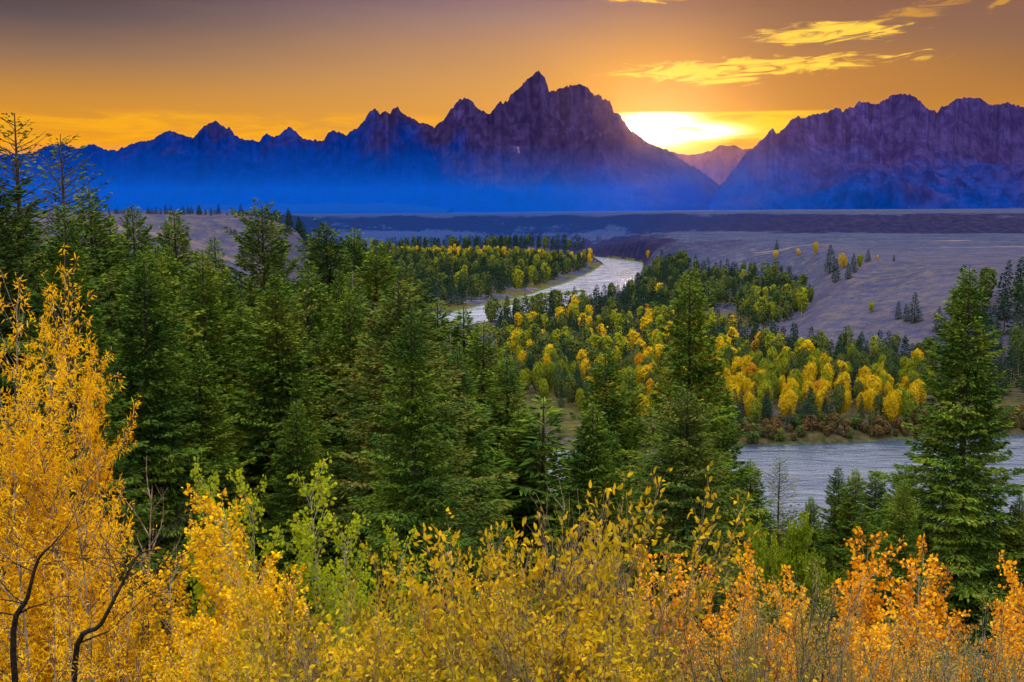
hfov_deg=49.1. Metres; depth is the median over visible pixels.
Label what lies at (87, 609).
willow
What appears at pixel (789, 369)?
cottonwood tree
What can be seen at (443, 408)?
spruce tree
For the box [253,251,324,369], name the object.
spruce tree
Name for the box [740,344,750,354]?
cottonwood tree
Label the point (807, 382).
cottonwood tree
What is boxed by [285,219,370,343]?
spruce tree
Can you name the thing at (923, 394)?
cottonwood tree
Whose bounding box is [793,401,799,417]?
fir tree
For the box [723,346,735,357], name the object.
cottonwood tree
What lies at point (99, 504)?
willow
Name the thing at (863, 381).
cottonwood tree
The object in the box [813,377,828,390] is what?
cottonwood tree
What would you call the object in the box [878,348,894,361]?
cottonwood tree
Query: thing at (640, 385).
cottonwood tree
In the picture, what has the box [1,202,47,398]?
spruce tree
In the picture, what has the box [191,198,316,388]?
spruce tree
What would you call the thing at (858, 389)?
cottonwood tree
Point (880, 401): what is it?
cottonwood tree
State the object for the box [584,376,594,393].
cottonwood tree
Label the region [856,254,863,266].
cottonwood tree
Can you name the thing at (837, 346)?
fir tree
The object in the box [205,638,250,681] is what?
aspen sapling
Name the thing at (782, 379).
cottonwood tree
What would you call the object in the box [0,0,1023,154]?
sky
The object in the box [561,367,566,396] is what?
fir tree
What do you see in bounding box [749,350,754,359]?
cottonwood tree
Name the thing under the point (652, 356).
cottonwood tree
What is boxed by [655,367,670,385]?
cottonwood tree
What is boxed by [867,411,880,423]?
willow bush
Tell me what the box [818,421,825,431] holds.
willow bush
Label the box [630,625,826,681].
sagebrush
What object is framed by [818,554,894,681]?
aspen sapling
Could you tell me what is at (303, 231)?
fir tree
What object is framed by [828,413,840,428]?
willow bush
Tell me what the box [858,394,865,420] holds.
fir tree
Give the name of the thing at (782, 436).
willow bush
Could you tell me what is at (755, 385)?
fir tree
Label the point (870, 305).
cottonwood tree
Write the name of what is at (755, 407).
cottonwood tree
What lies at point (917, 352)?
cottonwood tree
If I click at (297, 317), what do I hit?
spruce tree
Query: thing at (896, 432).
willow bush
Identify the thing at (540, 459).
spruce tree
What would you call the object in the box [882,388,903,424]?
cottonwood tree
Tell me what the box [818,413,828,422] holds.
willow bush
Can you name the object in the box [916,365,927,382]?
cottonwood tree
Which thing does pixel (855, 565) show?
aspen sapling
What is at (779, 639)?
aspen sapling
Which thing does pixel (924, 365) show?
cottonwood tree
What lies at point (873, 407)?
cottonwood tree
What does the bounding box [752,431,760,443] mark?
willow bush
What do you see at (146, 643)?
willow
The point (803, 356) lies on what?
cottonwood tree
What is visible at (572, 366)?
cottonwood tree
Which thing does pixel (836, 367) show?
cottonwood tree
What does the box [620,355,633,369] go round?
cottonwood tree
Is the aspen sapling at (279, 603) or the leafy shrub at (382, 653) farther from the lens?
the aspen sapling at (279, 603)
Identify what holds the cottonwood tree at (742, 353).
on the ground
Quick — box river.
[435,257,1023,529]
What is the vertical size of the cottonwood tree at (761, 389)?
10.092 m
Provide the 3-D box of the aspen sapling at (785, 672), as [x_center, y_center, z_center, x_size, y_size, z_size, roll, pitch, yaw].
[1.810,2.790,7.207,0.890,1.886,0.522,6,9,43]
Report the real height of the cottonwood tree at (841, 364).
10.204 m
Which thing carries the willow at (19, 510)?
on the ground
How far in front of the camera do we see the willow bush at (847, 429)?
290.63 m
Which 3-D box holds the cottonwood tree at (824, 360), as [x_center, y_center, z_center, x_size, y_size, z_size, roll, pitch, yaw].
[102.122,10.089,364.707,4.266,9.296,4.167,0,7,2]
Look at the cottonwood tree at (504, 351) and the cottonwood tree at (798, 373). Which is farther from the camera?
the cottonwood tree at (504, 351)
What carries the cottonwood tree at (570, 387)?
on the ground
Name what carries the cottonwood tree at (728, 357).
on the ground
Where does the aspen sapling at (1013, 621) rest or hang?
on the ground
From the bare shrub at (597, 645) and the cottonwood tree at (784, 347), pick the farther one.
the cottonwood tree at (784, 347)
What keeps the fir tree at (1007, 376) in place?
on the ground
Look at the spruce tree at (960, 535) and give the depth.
57.83 m
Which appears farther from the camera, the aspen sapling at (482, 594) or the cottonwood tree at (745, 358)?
the cottonwood tree at (745, 358)
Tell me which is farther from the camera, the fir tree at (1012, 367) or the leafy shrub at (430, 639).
the fir tree at (1012, 367)
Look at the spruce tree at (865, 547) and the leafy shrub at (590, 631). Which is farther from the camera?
the spruce tree at (865, 547)
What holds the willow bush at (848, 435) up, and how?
on the ground
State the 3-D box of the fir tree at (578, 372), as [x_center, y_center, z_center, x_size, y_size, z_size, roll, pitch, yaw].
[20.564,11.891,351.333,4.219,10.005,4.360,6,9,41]
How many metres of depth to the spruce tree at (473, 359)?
80.44 m
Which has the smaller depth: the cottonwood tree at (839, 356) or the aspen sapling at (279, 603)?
the aspen sapling at (279, 603)
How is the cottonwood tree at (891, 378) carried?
on the ground
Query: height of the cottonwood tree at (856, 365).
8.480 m
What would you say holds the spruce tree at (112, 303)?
on the ground
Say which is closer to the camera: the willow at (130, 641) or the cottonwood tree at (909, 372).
the willow at (130, 641)
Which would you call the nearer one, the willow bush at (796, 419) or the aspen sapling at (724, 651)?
the aspen sapling at (724, 651)
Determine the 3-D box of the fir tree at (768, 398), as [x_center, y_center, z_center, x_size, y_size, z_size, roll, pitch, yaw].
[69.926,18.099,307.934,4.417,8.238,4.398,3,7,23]
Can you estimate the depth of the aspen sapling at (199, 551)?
9.29 m
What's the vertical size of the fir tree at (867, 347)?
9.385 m
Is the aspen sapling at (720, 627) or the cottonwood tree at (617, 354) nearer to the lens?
the aspen sapling at (720, 627)
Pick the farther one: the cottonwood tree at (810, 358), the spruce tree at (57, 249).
the cottonwood tree at (810, 358)
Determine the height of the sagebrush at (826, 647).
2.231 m
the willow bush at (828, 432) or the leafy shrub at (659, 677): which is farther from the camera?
the willow bush at (828, 432)
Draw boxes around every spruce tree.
[0,112,140,588]
[0,133,161,433]
[0,161,116,636]
[0,199,192,681]
[0,337,15,558]
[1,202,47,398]
[41,231,98,312]
[51,184,157,532]
[88,239,235,608]
[88,247,251,676]
[90,213,141,343]
[113,205,166,303]
[135,241,235,419]
[141,342,285,648]
[152,207,198,300]
[152,249,256,509]
[176,251,248,369]
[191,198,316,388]
[192,234,244,315]
[197,264,255,400]
[210,273,362,606]
[210,298,276,519]
[226,279,376,562]
[247,399,346,653]
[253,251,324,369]
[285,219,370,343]
[289,258,355,512]
[305,266,368,441]
[305,275,556,641]
[318,285,380,543]
[319,270,387,383]
[325,304,518,584]
[330,226,381,312]
[332,306,486,680]
[350,241,447,362]
[363,302,447,533]
[379,260,445,338]
[417,300,449,361]
[420,348,537,650]
[423,299,470,365]
[429,333,505,551]
[438,306,503,465]
[454,320,550,472]
[478,352,555,547]
[483,395,597,670]
[485,409,552,606]
[513,407,557,488]
[529,400,646,649]
[561,386,753,679]
[567,349,652,588]
[588,373,653,525]
[593,431,641,591]
[621,270,769,673]
[702,376,763,635]
[735,460,779,554]
[796,496,825,557]
[808,467,852,585]
[816,544,842,664]
[821,468,869,585]
[829,512,881,665]
[833,471,890,612]
[842,462,930,574]
[847,496,891,604]
[850,479,948,675]
[855,267,1023,680]
[942,499,995,672]
[970,496,1023,675]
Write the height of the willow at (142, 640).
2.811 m
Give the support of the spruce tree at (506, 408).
on the ground
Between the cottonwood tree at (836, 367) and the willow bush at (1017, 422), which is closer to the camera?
the willow bush at (1017, 422)
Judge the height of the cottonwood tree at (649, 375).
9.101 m
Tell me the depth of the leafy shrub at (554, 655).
4.47 m
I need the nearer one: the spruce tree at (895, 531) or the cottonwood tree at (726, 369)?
the spruce tree at (895, 531)
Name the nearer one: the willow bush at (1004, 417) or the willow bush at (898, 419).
the willow bush at (898, 419)
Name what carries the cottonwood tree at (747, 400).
on the ground
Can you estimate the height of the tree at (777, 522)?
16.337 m
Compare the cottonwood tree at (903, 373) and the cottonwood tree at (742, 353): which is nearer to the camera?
the cottonwood tree at (903, 373)
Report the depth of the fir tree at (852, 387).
337.17 m
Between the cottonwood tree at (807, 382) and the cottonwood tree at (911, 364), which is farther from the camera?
the cottonwood tree at (911, 364)
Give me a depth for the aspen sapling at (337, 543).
10.31 m
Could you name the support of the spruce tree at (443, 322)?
on the ground
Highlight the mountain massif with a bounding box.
[707,93,1023,209]
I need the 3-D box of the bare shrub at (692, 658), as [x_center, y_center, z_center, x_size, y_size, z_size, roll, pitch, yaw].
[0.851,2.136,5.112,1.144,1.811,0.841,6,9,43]
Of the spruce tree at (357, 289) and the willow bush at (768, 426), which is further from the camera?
the willow bush at (768, 426)
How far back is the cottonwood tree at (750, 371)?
359.15 m
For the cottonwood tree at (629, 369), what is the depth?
342.79 m
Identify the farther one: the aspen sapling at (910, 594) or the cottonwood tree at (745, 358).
the cottonwood tree at (745, 358)
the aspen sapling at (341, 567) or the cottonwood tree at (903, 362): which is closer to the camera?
the aspen sapling at (341, 567)
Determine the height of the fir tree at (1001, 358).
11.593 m
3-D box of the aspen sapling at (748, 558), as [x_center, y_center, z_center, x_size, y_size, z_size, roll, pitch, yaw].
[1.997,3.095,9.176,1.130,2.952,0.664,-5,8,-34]
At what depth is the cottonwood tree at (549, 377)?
354.07 m
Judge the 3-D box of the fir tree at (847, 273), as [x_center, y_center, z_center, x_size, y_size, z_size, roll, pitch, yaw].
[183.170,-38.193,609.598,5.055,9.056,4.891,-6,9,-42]
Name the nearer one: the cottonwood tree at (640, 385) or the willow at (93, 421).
the willow at (93, 421)
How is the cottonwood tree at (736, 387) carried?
on the ground
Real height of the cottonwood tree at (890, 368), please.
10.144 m
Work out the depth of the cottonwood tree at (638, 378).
351.78 m
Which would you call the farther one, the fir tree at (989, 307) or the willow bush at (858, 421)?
the fir tree at (989, 307)
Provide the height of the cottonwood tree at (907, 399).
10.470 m
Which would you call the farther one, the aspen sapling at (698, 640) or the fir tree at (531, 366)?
the fir tree at (531, 366)
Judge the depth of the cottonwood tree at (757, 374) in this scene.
341.54 m
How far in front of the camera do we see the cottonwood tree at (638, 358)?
380.67 m
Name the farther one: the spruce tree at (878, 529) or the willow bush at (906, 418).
the willow bush at (906, 418)
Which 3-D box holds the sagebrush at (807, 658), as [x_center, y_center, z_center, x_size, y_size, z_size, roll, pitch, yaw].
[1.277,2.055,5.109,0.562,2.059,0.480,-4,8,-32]
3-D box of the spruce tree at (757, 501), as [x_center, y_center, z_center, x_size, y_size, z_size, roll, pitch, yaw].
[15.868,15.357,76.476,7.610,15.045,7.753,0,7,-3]
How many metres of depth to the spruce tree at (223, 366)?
48.49 m
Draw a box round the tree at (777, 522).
[760,458,823,561]
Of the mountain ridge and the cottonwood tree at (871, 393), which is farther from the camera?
the mountain ridge
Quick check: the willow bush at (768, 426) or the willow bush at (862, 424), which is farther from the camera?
the willow bush at (862, 424)
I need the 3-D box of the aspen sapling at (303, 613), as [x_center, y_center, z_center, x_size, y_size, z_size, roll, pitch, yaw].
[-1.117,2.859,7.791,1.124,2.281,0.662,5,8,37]
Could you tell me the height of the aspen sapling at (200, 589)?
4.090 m
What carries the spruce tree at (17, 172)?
on the ground
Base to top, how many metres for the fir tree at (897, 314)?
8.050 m
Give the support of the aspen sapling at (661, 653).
on the ground
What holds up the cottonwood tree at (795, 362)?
on the ground
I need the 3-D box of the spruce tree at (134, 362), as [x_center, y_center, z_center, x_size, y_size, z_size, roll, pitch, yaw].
[-12.376,4.326,38.859,6.313,15.156,6.760,-5,8,-34]
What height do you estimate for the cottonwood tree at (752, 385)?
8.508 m
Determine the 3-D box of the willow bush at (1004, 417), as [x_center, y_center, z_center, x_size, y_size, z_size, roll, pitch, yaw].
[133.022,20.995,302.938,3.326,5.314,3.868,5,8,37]
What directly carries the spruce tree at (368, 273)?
on the ground
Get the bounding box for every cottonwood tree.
[501,350,508,372]
[508,358,524,386]
[517,350,527,367]
[518,369,530,390]
[523,353,532,369]
[531,361,544,392]
[531,368,539,391]
[538,377,549,398]
[542,353,550,364]
[546,363,553,391]
[548,347,556,360]
[550,355,561,366]
[550,365,564,384]
[552,374,564,400]
[554,358,569,374]
[558,353,565,365]
[563,373,578,405]
[567,361,581,383]
[576,388,584,410]
[580,360,590,382]
[582,379,595,405]
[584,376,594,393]
[585,361,600,381]
[595,350,606,362]
[597,354,606,375]
[600,380,618,405]
[610,348,621,369]
[616,368,630,387]
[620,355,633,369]
[623,365,637,390]
[629,351,637,361]
[634,352,644,370]
[634,382,647,398]
[635,366,642,387]
[639,395,649,419]
[640,357,653,369]
[640,364,651,386]
[644,371,655,389]
[645,390,657,421]
[646,351,656,362]
[646,378,653,393]
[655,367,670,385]
[658,353,666,369]
[718,358,731,378]
[718,367,731,394]
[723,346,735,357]
[724,353,733,369]
[724,375,739,391]
[727,383,740,402]
[730,356,743,376]
[730,371,746,398]
[733,351,740,366]
[733,366,741,375]
[739,354,751,368]
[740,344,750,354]
[740,351,748,364]
[741,362,757,383]
[743,391,754,416]
[744,377,751,392]
[745,358,759,377]
[747,397,762,423]
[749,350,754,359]
[750,381,757,397]
[751,371,761,384]
[754,350,763,367]
[756,357,772,375]
[756,378,773,405]
[758,370,768,386]
[768,371,780,402]
[772,361,786,376]
[773,250,778,257]
[778,348,791,360]
[778,356,788,374]
[778,389,797,417]
[779,375,785,394]
[780,346,795,359]
[781,377,799,396]
[785,367,791,382]
[787,355,798,369]
[788,369,802,397]
[788,373,799,391]
[791,387,801,407]
[797,349,811,366]
[798,366,806,377]
[801,368,813,393]
[801,380,816,404]
[805,354,813,362]
[805,362,817,381]
[806,360,817,381]
[811,348,822,371]
[813,242,818,253]
[813,357,820,379]
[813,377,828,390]
[815,389,825,416]
[817,347,830,356]
[817,371,831,385]
[818,358,829,376]
[819,353,828,373]
[819,379,832,408]
[821,363,834,389]
[829,361,840,390]
[832,384,845,413]
[833,371,851,399]
[834,360,847,380]
[835,353,845,367]
[835,372,848,390]
[838,253,847,268]
[843,389,852,414]
[845,361,853,374]
[846,344,856,359]
[848,349,857,361]
[851,359,860,379]
[853,352,864,370]
[854,380,863,401]
[855,376,867,392]
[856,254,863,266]
[856,392,864,414]
[857,350,866,366]
[858,365,871,387]
[863,389,870,409]
[864,373,882,395]
[865,387,876,411]
[868,301,874,311]
[868,362,883,376]
[870,396,880,413]
[872,393,884,414]
[877,353,885,366]
[877,372,893,396]
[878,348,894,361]
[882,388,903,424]
[883,374,894,384]
[883,381,892,397]
[884,359,892,370]
[888,363,899,387]
[896,386,904,413]
[899,356,907,369]
[899,366,909,384]
[899,388,914,418]
[902,376,909,389]
[905,369,915,382]
[906,360,916,374]
[907,373,917,388]
[909,382,919,405]
[911,348,924,360]
[911,372,925,384]
[911,378,926,405]
[912,355,919,371]
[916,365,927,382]
[918,336,940,371]
[920,359,929,370]
[924,367,936,387]
[1008,330,1023,374]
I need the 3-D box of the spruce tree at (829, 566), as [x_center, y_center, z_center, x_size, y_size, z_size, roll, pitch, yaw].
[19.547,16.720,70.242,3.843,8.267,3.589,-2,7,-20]
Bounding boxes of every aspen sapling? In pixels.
[134,542,207,681]
[153,615,226,681]
[154,607,204,681]
[179,587,259,681]
[181,483,256,678]
[184,487,299,668]
[185,456,245,648]
[187,621,228,681]
[204,619,254,681]
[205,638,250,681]
[207,468,284,647]
[212,530,306,679]
[240,560,290,677]
[249,597,294,680]
[253,605,301,681]
[264,452,377,665]
[269,563,312,657]
[278,584,353,678]
[311,559,382,666]
[315,511,385,661]
[370,520,428,681]
[377,623,410,681]
[398,599,453,681]
[454,574,524,670]
[595,572,667,681]
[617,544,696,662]
[640,623,684,681]
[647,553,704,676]
[670,629,717,681]
[670,635,717,681]
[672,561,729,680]
[683,638,737,680]
[704,589,775,681]
[719,539,796,680]
[759,564,836,680]
[762,625,793,681]
[765,629,812,681]
[768,642,829,681]
[817,526,906,675]
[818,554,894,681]
[831,616,900,681]
[858,629,918,681]
[860,534,952,680]
[860,595,946,681]
[861,621,916,681]
[879,554,960,681]
[898,606,986,681]
[933,617,996,681]
[981,620,1023,681]
[984,550,1023,681]
[989,588,1023,681]
[994,598,1023,681]
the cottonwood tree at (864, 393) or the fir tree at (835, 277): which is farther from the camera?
the fir tree at (835, 277)
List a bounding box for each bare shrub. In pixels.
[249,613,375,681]
[459,618,575,681]
[474,477,622,680]
[532,604,647,681]
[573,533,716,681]
[625,608,809,681]
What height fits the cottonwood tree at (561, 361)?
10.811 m
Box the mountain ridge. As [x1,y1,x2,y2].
[669,145,751,184]
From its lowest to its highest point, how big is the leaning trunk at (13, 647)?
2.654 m
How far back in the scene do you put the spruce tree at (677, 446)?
48.96 m
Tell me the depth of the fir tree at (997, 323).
417.99 m
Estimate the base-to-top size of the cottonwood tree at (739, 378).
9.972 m
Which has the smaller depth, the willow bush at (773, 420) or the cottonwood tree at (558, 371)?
the willow bush at (773, 420)
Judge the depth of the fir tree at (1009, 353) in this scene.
398.93 m
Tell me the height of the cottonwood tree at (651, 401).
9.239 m
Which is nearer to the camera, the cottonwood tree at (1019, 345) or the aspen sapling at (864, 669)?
the aspen sapling at (864, 669)
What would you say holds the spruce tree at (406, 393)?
on the ground
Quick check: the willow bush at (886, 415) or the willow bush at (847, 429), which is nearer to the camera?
the willow bush at (847, 429)
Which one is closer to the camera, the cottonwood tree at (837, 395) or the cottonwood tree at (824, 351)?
the cottonwood tree at (837, 395)
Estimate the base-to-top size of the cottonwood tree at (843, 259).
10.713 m
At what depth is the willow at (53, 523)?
7.79 m
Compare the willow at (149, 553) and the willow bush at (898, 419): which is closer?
the willow at (149, 553)
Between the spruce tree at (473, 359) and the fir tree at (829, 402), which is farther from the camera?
the fir tree at (829, 402)
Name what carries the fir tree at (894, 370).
on the ground
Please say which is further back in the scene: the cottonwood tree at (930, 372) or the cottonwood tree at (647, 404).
the cottonwood tree at (930, 372)
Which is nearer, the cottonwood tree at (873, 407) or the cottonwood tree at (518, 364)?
the cottonwood tree at (873, 407)
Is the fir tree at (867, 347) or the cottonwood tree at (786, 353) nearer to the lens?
the cottonwood tree at (786, 353)
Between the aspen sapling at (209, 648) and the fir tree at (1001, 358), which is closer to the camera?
the aspen sapling at (209, 648)
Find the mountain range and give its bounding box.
[0,71,719,212]
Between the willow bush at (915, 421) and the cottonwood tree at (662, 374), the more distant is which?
the cottonwood tree at (662, 374)
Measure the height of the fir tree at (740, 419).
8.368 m
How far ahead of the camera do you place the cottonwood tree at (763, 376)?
336.19 m
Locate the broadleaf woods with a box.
[324,234,1023,368]
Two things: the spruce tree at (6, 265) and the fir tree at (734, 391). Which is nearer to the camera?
the spruce tree at (6, 265)
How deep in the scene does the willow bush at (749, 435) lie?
285.83 m
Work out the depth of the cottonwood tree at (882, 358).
374.49 m
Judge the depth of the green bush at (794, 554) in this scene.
22.52 m
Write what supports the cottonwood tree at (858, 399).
on the ground
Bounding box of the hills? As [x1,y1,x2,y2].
[180,203,453,211]
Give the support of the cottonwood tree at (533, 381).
on the ground
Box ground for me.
[0,208,1023,681]
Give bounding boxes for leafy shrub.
[144,632,277,681]
[190,584,380,681]
[220,608,472,681]
[226,542,422,681]
[236,606,381,681]
[240,612,424,681]
[317,588,517,681]
[350,601,428,681]
[383,507,583,681]
[387,562,663,681]
[402,517,583,681]
[412,605,644,681]
[418,609,546,681]
[459,601,693,681]
[460,644,607,681]
[473,570,683,681]
[480,460,765,681]
[554,630,816,681]
[609,649,750,681]
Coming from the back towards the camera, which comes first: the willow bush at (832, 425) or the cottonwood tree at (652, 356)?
the cottonwood tree at (652, 356)
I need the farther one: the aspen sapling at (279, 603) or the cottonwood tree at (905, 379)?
the cottonwood tree at (905, 379)
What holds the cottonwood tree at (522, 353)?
on the ground
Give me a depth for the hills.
8872.98 m
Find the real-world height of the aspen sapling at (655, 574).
2.902 m
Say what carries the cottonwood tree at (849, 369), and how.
on the ground
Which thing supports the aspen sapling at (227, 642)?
on the ground
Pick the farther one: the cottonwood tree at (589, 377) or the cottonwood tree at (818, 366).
the cottonwood tree at (818, 366)
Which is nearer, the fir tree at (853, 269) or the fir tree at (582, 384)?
the fir tree at (582, 384)
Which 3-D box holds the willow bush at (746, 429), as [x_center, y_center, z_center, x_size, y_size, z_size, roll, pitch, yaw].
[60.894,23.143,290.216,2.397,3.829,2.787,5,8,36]
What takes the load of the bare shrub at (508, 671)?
on the ground
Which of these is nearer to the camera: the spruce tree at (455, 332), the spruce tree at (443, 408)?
the spruce tree at (443, 408)
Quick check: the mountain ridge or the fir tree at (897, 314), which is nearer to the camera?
the fir tree at (897, 314)
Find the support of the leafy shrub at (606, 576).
on the ground
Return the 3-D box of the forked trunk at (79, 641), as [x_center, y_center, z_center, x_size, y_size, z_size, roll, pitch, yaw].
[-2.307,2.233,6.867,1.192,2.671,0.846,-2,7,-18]
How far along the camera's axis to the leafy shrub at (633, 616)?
4.58 m
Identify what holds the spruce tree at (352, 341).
on the ground
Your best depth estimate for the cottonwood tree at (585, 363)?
365.33 m
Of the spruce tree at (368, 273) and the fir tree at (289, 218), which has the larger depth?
the fir tree at (289, 218)
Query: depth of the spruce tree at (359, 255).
97.53 m
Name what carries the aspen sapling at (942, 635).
on the ground
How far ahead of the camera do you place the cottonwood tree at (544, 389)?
335.55 m
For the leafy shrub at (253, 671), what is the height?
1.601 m
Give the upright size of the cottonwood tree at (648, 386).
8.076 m
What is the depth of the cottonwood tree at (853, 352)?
383.87 m
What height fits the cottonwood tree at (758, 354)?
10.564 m
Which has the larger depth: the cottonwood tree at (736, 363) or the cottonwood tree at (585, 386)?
the cottonwood tree at (736, 363)
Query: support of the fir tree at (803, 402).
on the ground
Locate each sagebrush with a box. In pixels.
[411,557,971,681]
[465,554,1004,681]
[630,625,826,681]
[670,574,952,681]
[675,638,742,681]
[679,601,1023,681]
[703,562,853,681]
[739,583,1023,681]
[742,575,867,681]
[792,581,872,681]
[878,615,1018,681]
[879,609,1023,681]
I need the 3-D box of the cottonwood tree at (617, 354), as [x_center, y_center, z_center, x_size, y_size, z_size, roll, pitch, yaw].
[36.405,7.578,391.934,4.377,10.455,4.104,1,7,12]
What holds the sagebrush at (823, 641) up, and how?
on the ground
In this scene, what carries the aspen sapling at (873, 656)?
on the ground
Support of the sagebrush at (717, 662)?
on the ground
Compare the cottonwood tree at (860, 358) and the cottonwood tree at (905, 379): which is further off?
the cottonwood tree at (860, 358)
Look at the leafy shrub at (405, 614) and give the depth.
4.56 m
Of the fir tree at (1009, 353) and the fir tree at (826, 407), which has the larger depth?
the fir tree at (1009, 353)
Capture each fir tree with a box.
[283,219,290,234]
[285,211,296,231]
[295,217,301,232]
[300,221,306,238]
[524,353,532,374]
[529,355,535,383]
[557,387,564,406]
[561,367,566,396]
[573,363,581,385]
[574,368,581,393]
[579,374,587,405]
[732,388,738,422]
[734,403,743,431]
[737,388,746,416]
[751,383,757,402]
[753,412,758,425]
[759,394,771,421]
[761,392,773,419]
[784,407,795,429]
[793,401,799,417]
[797,392,808,419]
[799,388,826,429]
[803,385,814,415]
[819,386,840,414]
[821,397,828,416]
[823,244,838,272]
[831,258,840,282]
[832,343,840,359]
[845,264,851,278]
[847,372,854,398]
[849,254,857,272]
[850,357,855,384]
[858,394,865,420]
[864,250,870,261]
[864,345,870,362]
[891,364,898,388]
[893,355,901,381]
[895,301,902,318]
[901,304,909,321]
[905,292,922,322]
[906,344,914,357]
[914,385,922,407]
[931,306,942,330]
[978,345,998,385]
[982,292,992,323]
[991,320,1003,348]
[991,363,1004,399]
[994,285,1012,319]
[995,342,1004,370]
[996,352,1006,380]
[999,357,1014,393]
[1003,346,1020,385]
[1006,333,1017,365]
[1007,307,1023,337]
[1017,361,1023,391]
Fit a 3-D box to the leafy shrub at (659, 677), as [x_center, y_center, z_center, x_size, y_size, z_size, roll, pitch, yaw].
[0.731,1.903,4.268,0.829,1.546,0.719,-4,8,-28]
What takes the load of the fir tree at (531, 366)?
on the ground
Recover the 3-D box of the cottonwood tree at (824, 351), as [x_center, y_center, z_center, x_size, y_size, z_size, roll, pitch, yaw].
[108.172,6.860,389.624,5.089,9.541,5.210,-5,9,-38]
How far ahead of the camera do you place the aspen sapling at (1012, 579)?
8.84 m
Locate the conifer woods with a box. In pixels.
[320,232,1023,366]
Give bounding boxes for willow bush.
[739,417,750,429]
[743,423,751,435]
[745,431,754,443]
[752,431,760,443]
[754,424,765,432]
[762,418,771,430]
[766,425,775,435]
[768,427,776,438]
[770,418,778,424]
[770,420,783,434]
[773,413,786,428]
[773,434,779,440]
[776,428,785,440]
[786,424,792,431]
[790,414,802,426]
[790,433,796,440]
[796,424,807,436]
[796,425,804,436]
[802,414,817,429]
[816,413,827,426]
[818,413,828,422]
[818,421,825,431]
[823,425,831,436]
[827,421,836,432]
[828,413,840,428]
[840,414,847,424]
[842,418,851,430]
[845,426,851,433]
[846,428,854,438]
[850,418,856,428]
[852,414,862,429]
[859,421,867,432]
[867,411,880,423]
[872,415,884,426]
[873,426,881,436]
[881,411,889,419]
[881,420,892,433]
[893,416,904,430]
[893,429,898,435]
[899,412,910,422]
[901,427,909,435]
[912,417,917,424]
[999,409,1010,420]
[1010,405,1023,418]
[1011,415,1019,427]
[1019,412,1023,422]
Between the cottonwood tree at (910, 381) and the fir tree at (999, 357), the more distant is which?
the fir tree at (999, 357)
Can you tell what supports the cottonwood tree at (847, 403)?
on the ground
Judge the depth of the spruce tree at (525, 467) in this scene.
58.76 m
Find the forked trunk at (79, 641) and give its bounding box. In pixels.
[16,474,224,681]
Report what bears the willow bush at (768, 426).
on the ground
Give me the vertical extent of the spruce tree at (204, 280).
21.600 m
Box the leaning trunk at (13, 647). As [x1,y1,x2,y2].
[0,455,141,681]
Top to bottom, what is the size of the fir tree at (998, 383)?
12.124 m
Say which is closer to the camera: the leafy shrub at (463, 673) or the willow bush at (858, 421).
the leafy shrub at (463, 673)
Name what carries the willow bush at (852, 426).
on the ground
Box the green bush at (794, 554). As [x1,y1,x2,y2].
[741,511,835,678]
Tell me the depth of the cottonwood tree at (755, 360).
362.80 m
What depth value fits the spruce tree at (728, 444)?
68.99 m
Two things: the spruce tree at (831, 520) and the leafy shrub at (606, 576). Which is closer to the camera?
the leafy shrub at (606, 576)
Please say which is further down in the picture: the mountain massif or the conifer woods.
the conifer woods
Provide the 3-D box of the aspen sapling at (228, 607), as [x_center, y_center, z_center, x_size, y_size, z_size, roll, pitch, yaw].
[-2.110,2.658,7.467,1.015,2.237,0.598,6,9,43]
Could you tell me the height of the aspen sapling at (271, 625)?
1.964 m
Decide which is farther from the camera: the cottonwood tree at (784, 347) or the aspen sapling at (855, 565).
the cottonwood tree at (784, 347)
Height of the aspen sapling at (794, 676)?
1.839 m
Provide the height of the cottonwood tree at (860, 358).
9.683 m
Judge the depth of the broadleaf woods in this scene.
566.15 m
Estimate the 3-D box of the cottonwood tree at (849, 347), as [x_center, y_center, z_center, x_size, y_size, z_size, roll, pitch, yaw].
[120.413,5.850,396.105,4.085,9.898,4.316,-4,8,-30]
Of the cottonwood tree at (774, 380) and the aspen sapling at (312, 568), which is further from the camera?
the cottonwood tree at (774, 380)
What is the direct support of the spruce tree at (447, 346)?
on the ground
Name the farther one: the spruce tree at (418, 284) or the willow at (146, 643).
the spruce tree at (418, 284)
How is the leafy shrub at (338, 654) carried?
on the ground
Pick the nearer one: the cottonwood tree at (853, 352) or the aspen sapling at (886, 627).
the aspen sapling at (886, 627)
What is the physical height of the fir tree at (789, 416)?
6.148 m
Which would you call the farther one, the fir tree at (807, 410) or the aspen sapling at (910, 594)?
the fir tree at (807, 410)
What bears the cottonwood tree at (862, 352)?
on the ground
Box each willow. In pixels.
[0,270,101,681]
[0,312,114,681]
[0,372,188,681]
[0,463,161,681]
[0,577,37,680]
[0,601,26,681]
[15,245,147,681]
[18,527,159,681]
[29,487,174,681]
[38,561,93,681]
[50,600,129,681]
[56,501,174,681]
[59,430,163,681]
[94,594,157,681]
[95,576,154,681]
[101,459,184,680]
[115,525,164,681]
[119,605,175,681]
[127,572,198,681]
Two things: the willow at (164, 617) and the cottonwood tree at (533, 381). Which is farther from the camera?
the cottonwood tree at (533, 381)
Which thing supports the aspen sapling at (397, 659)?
on the ground

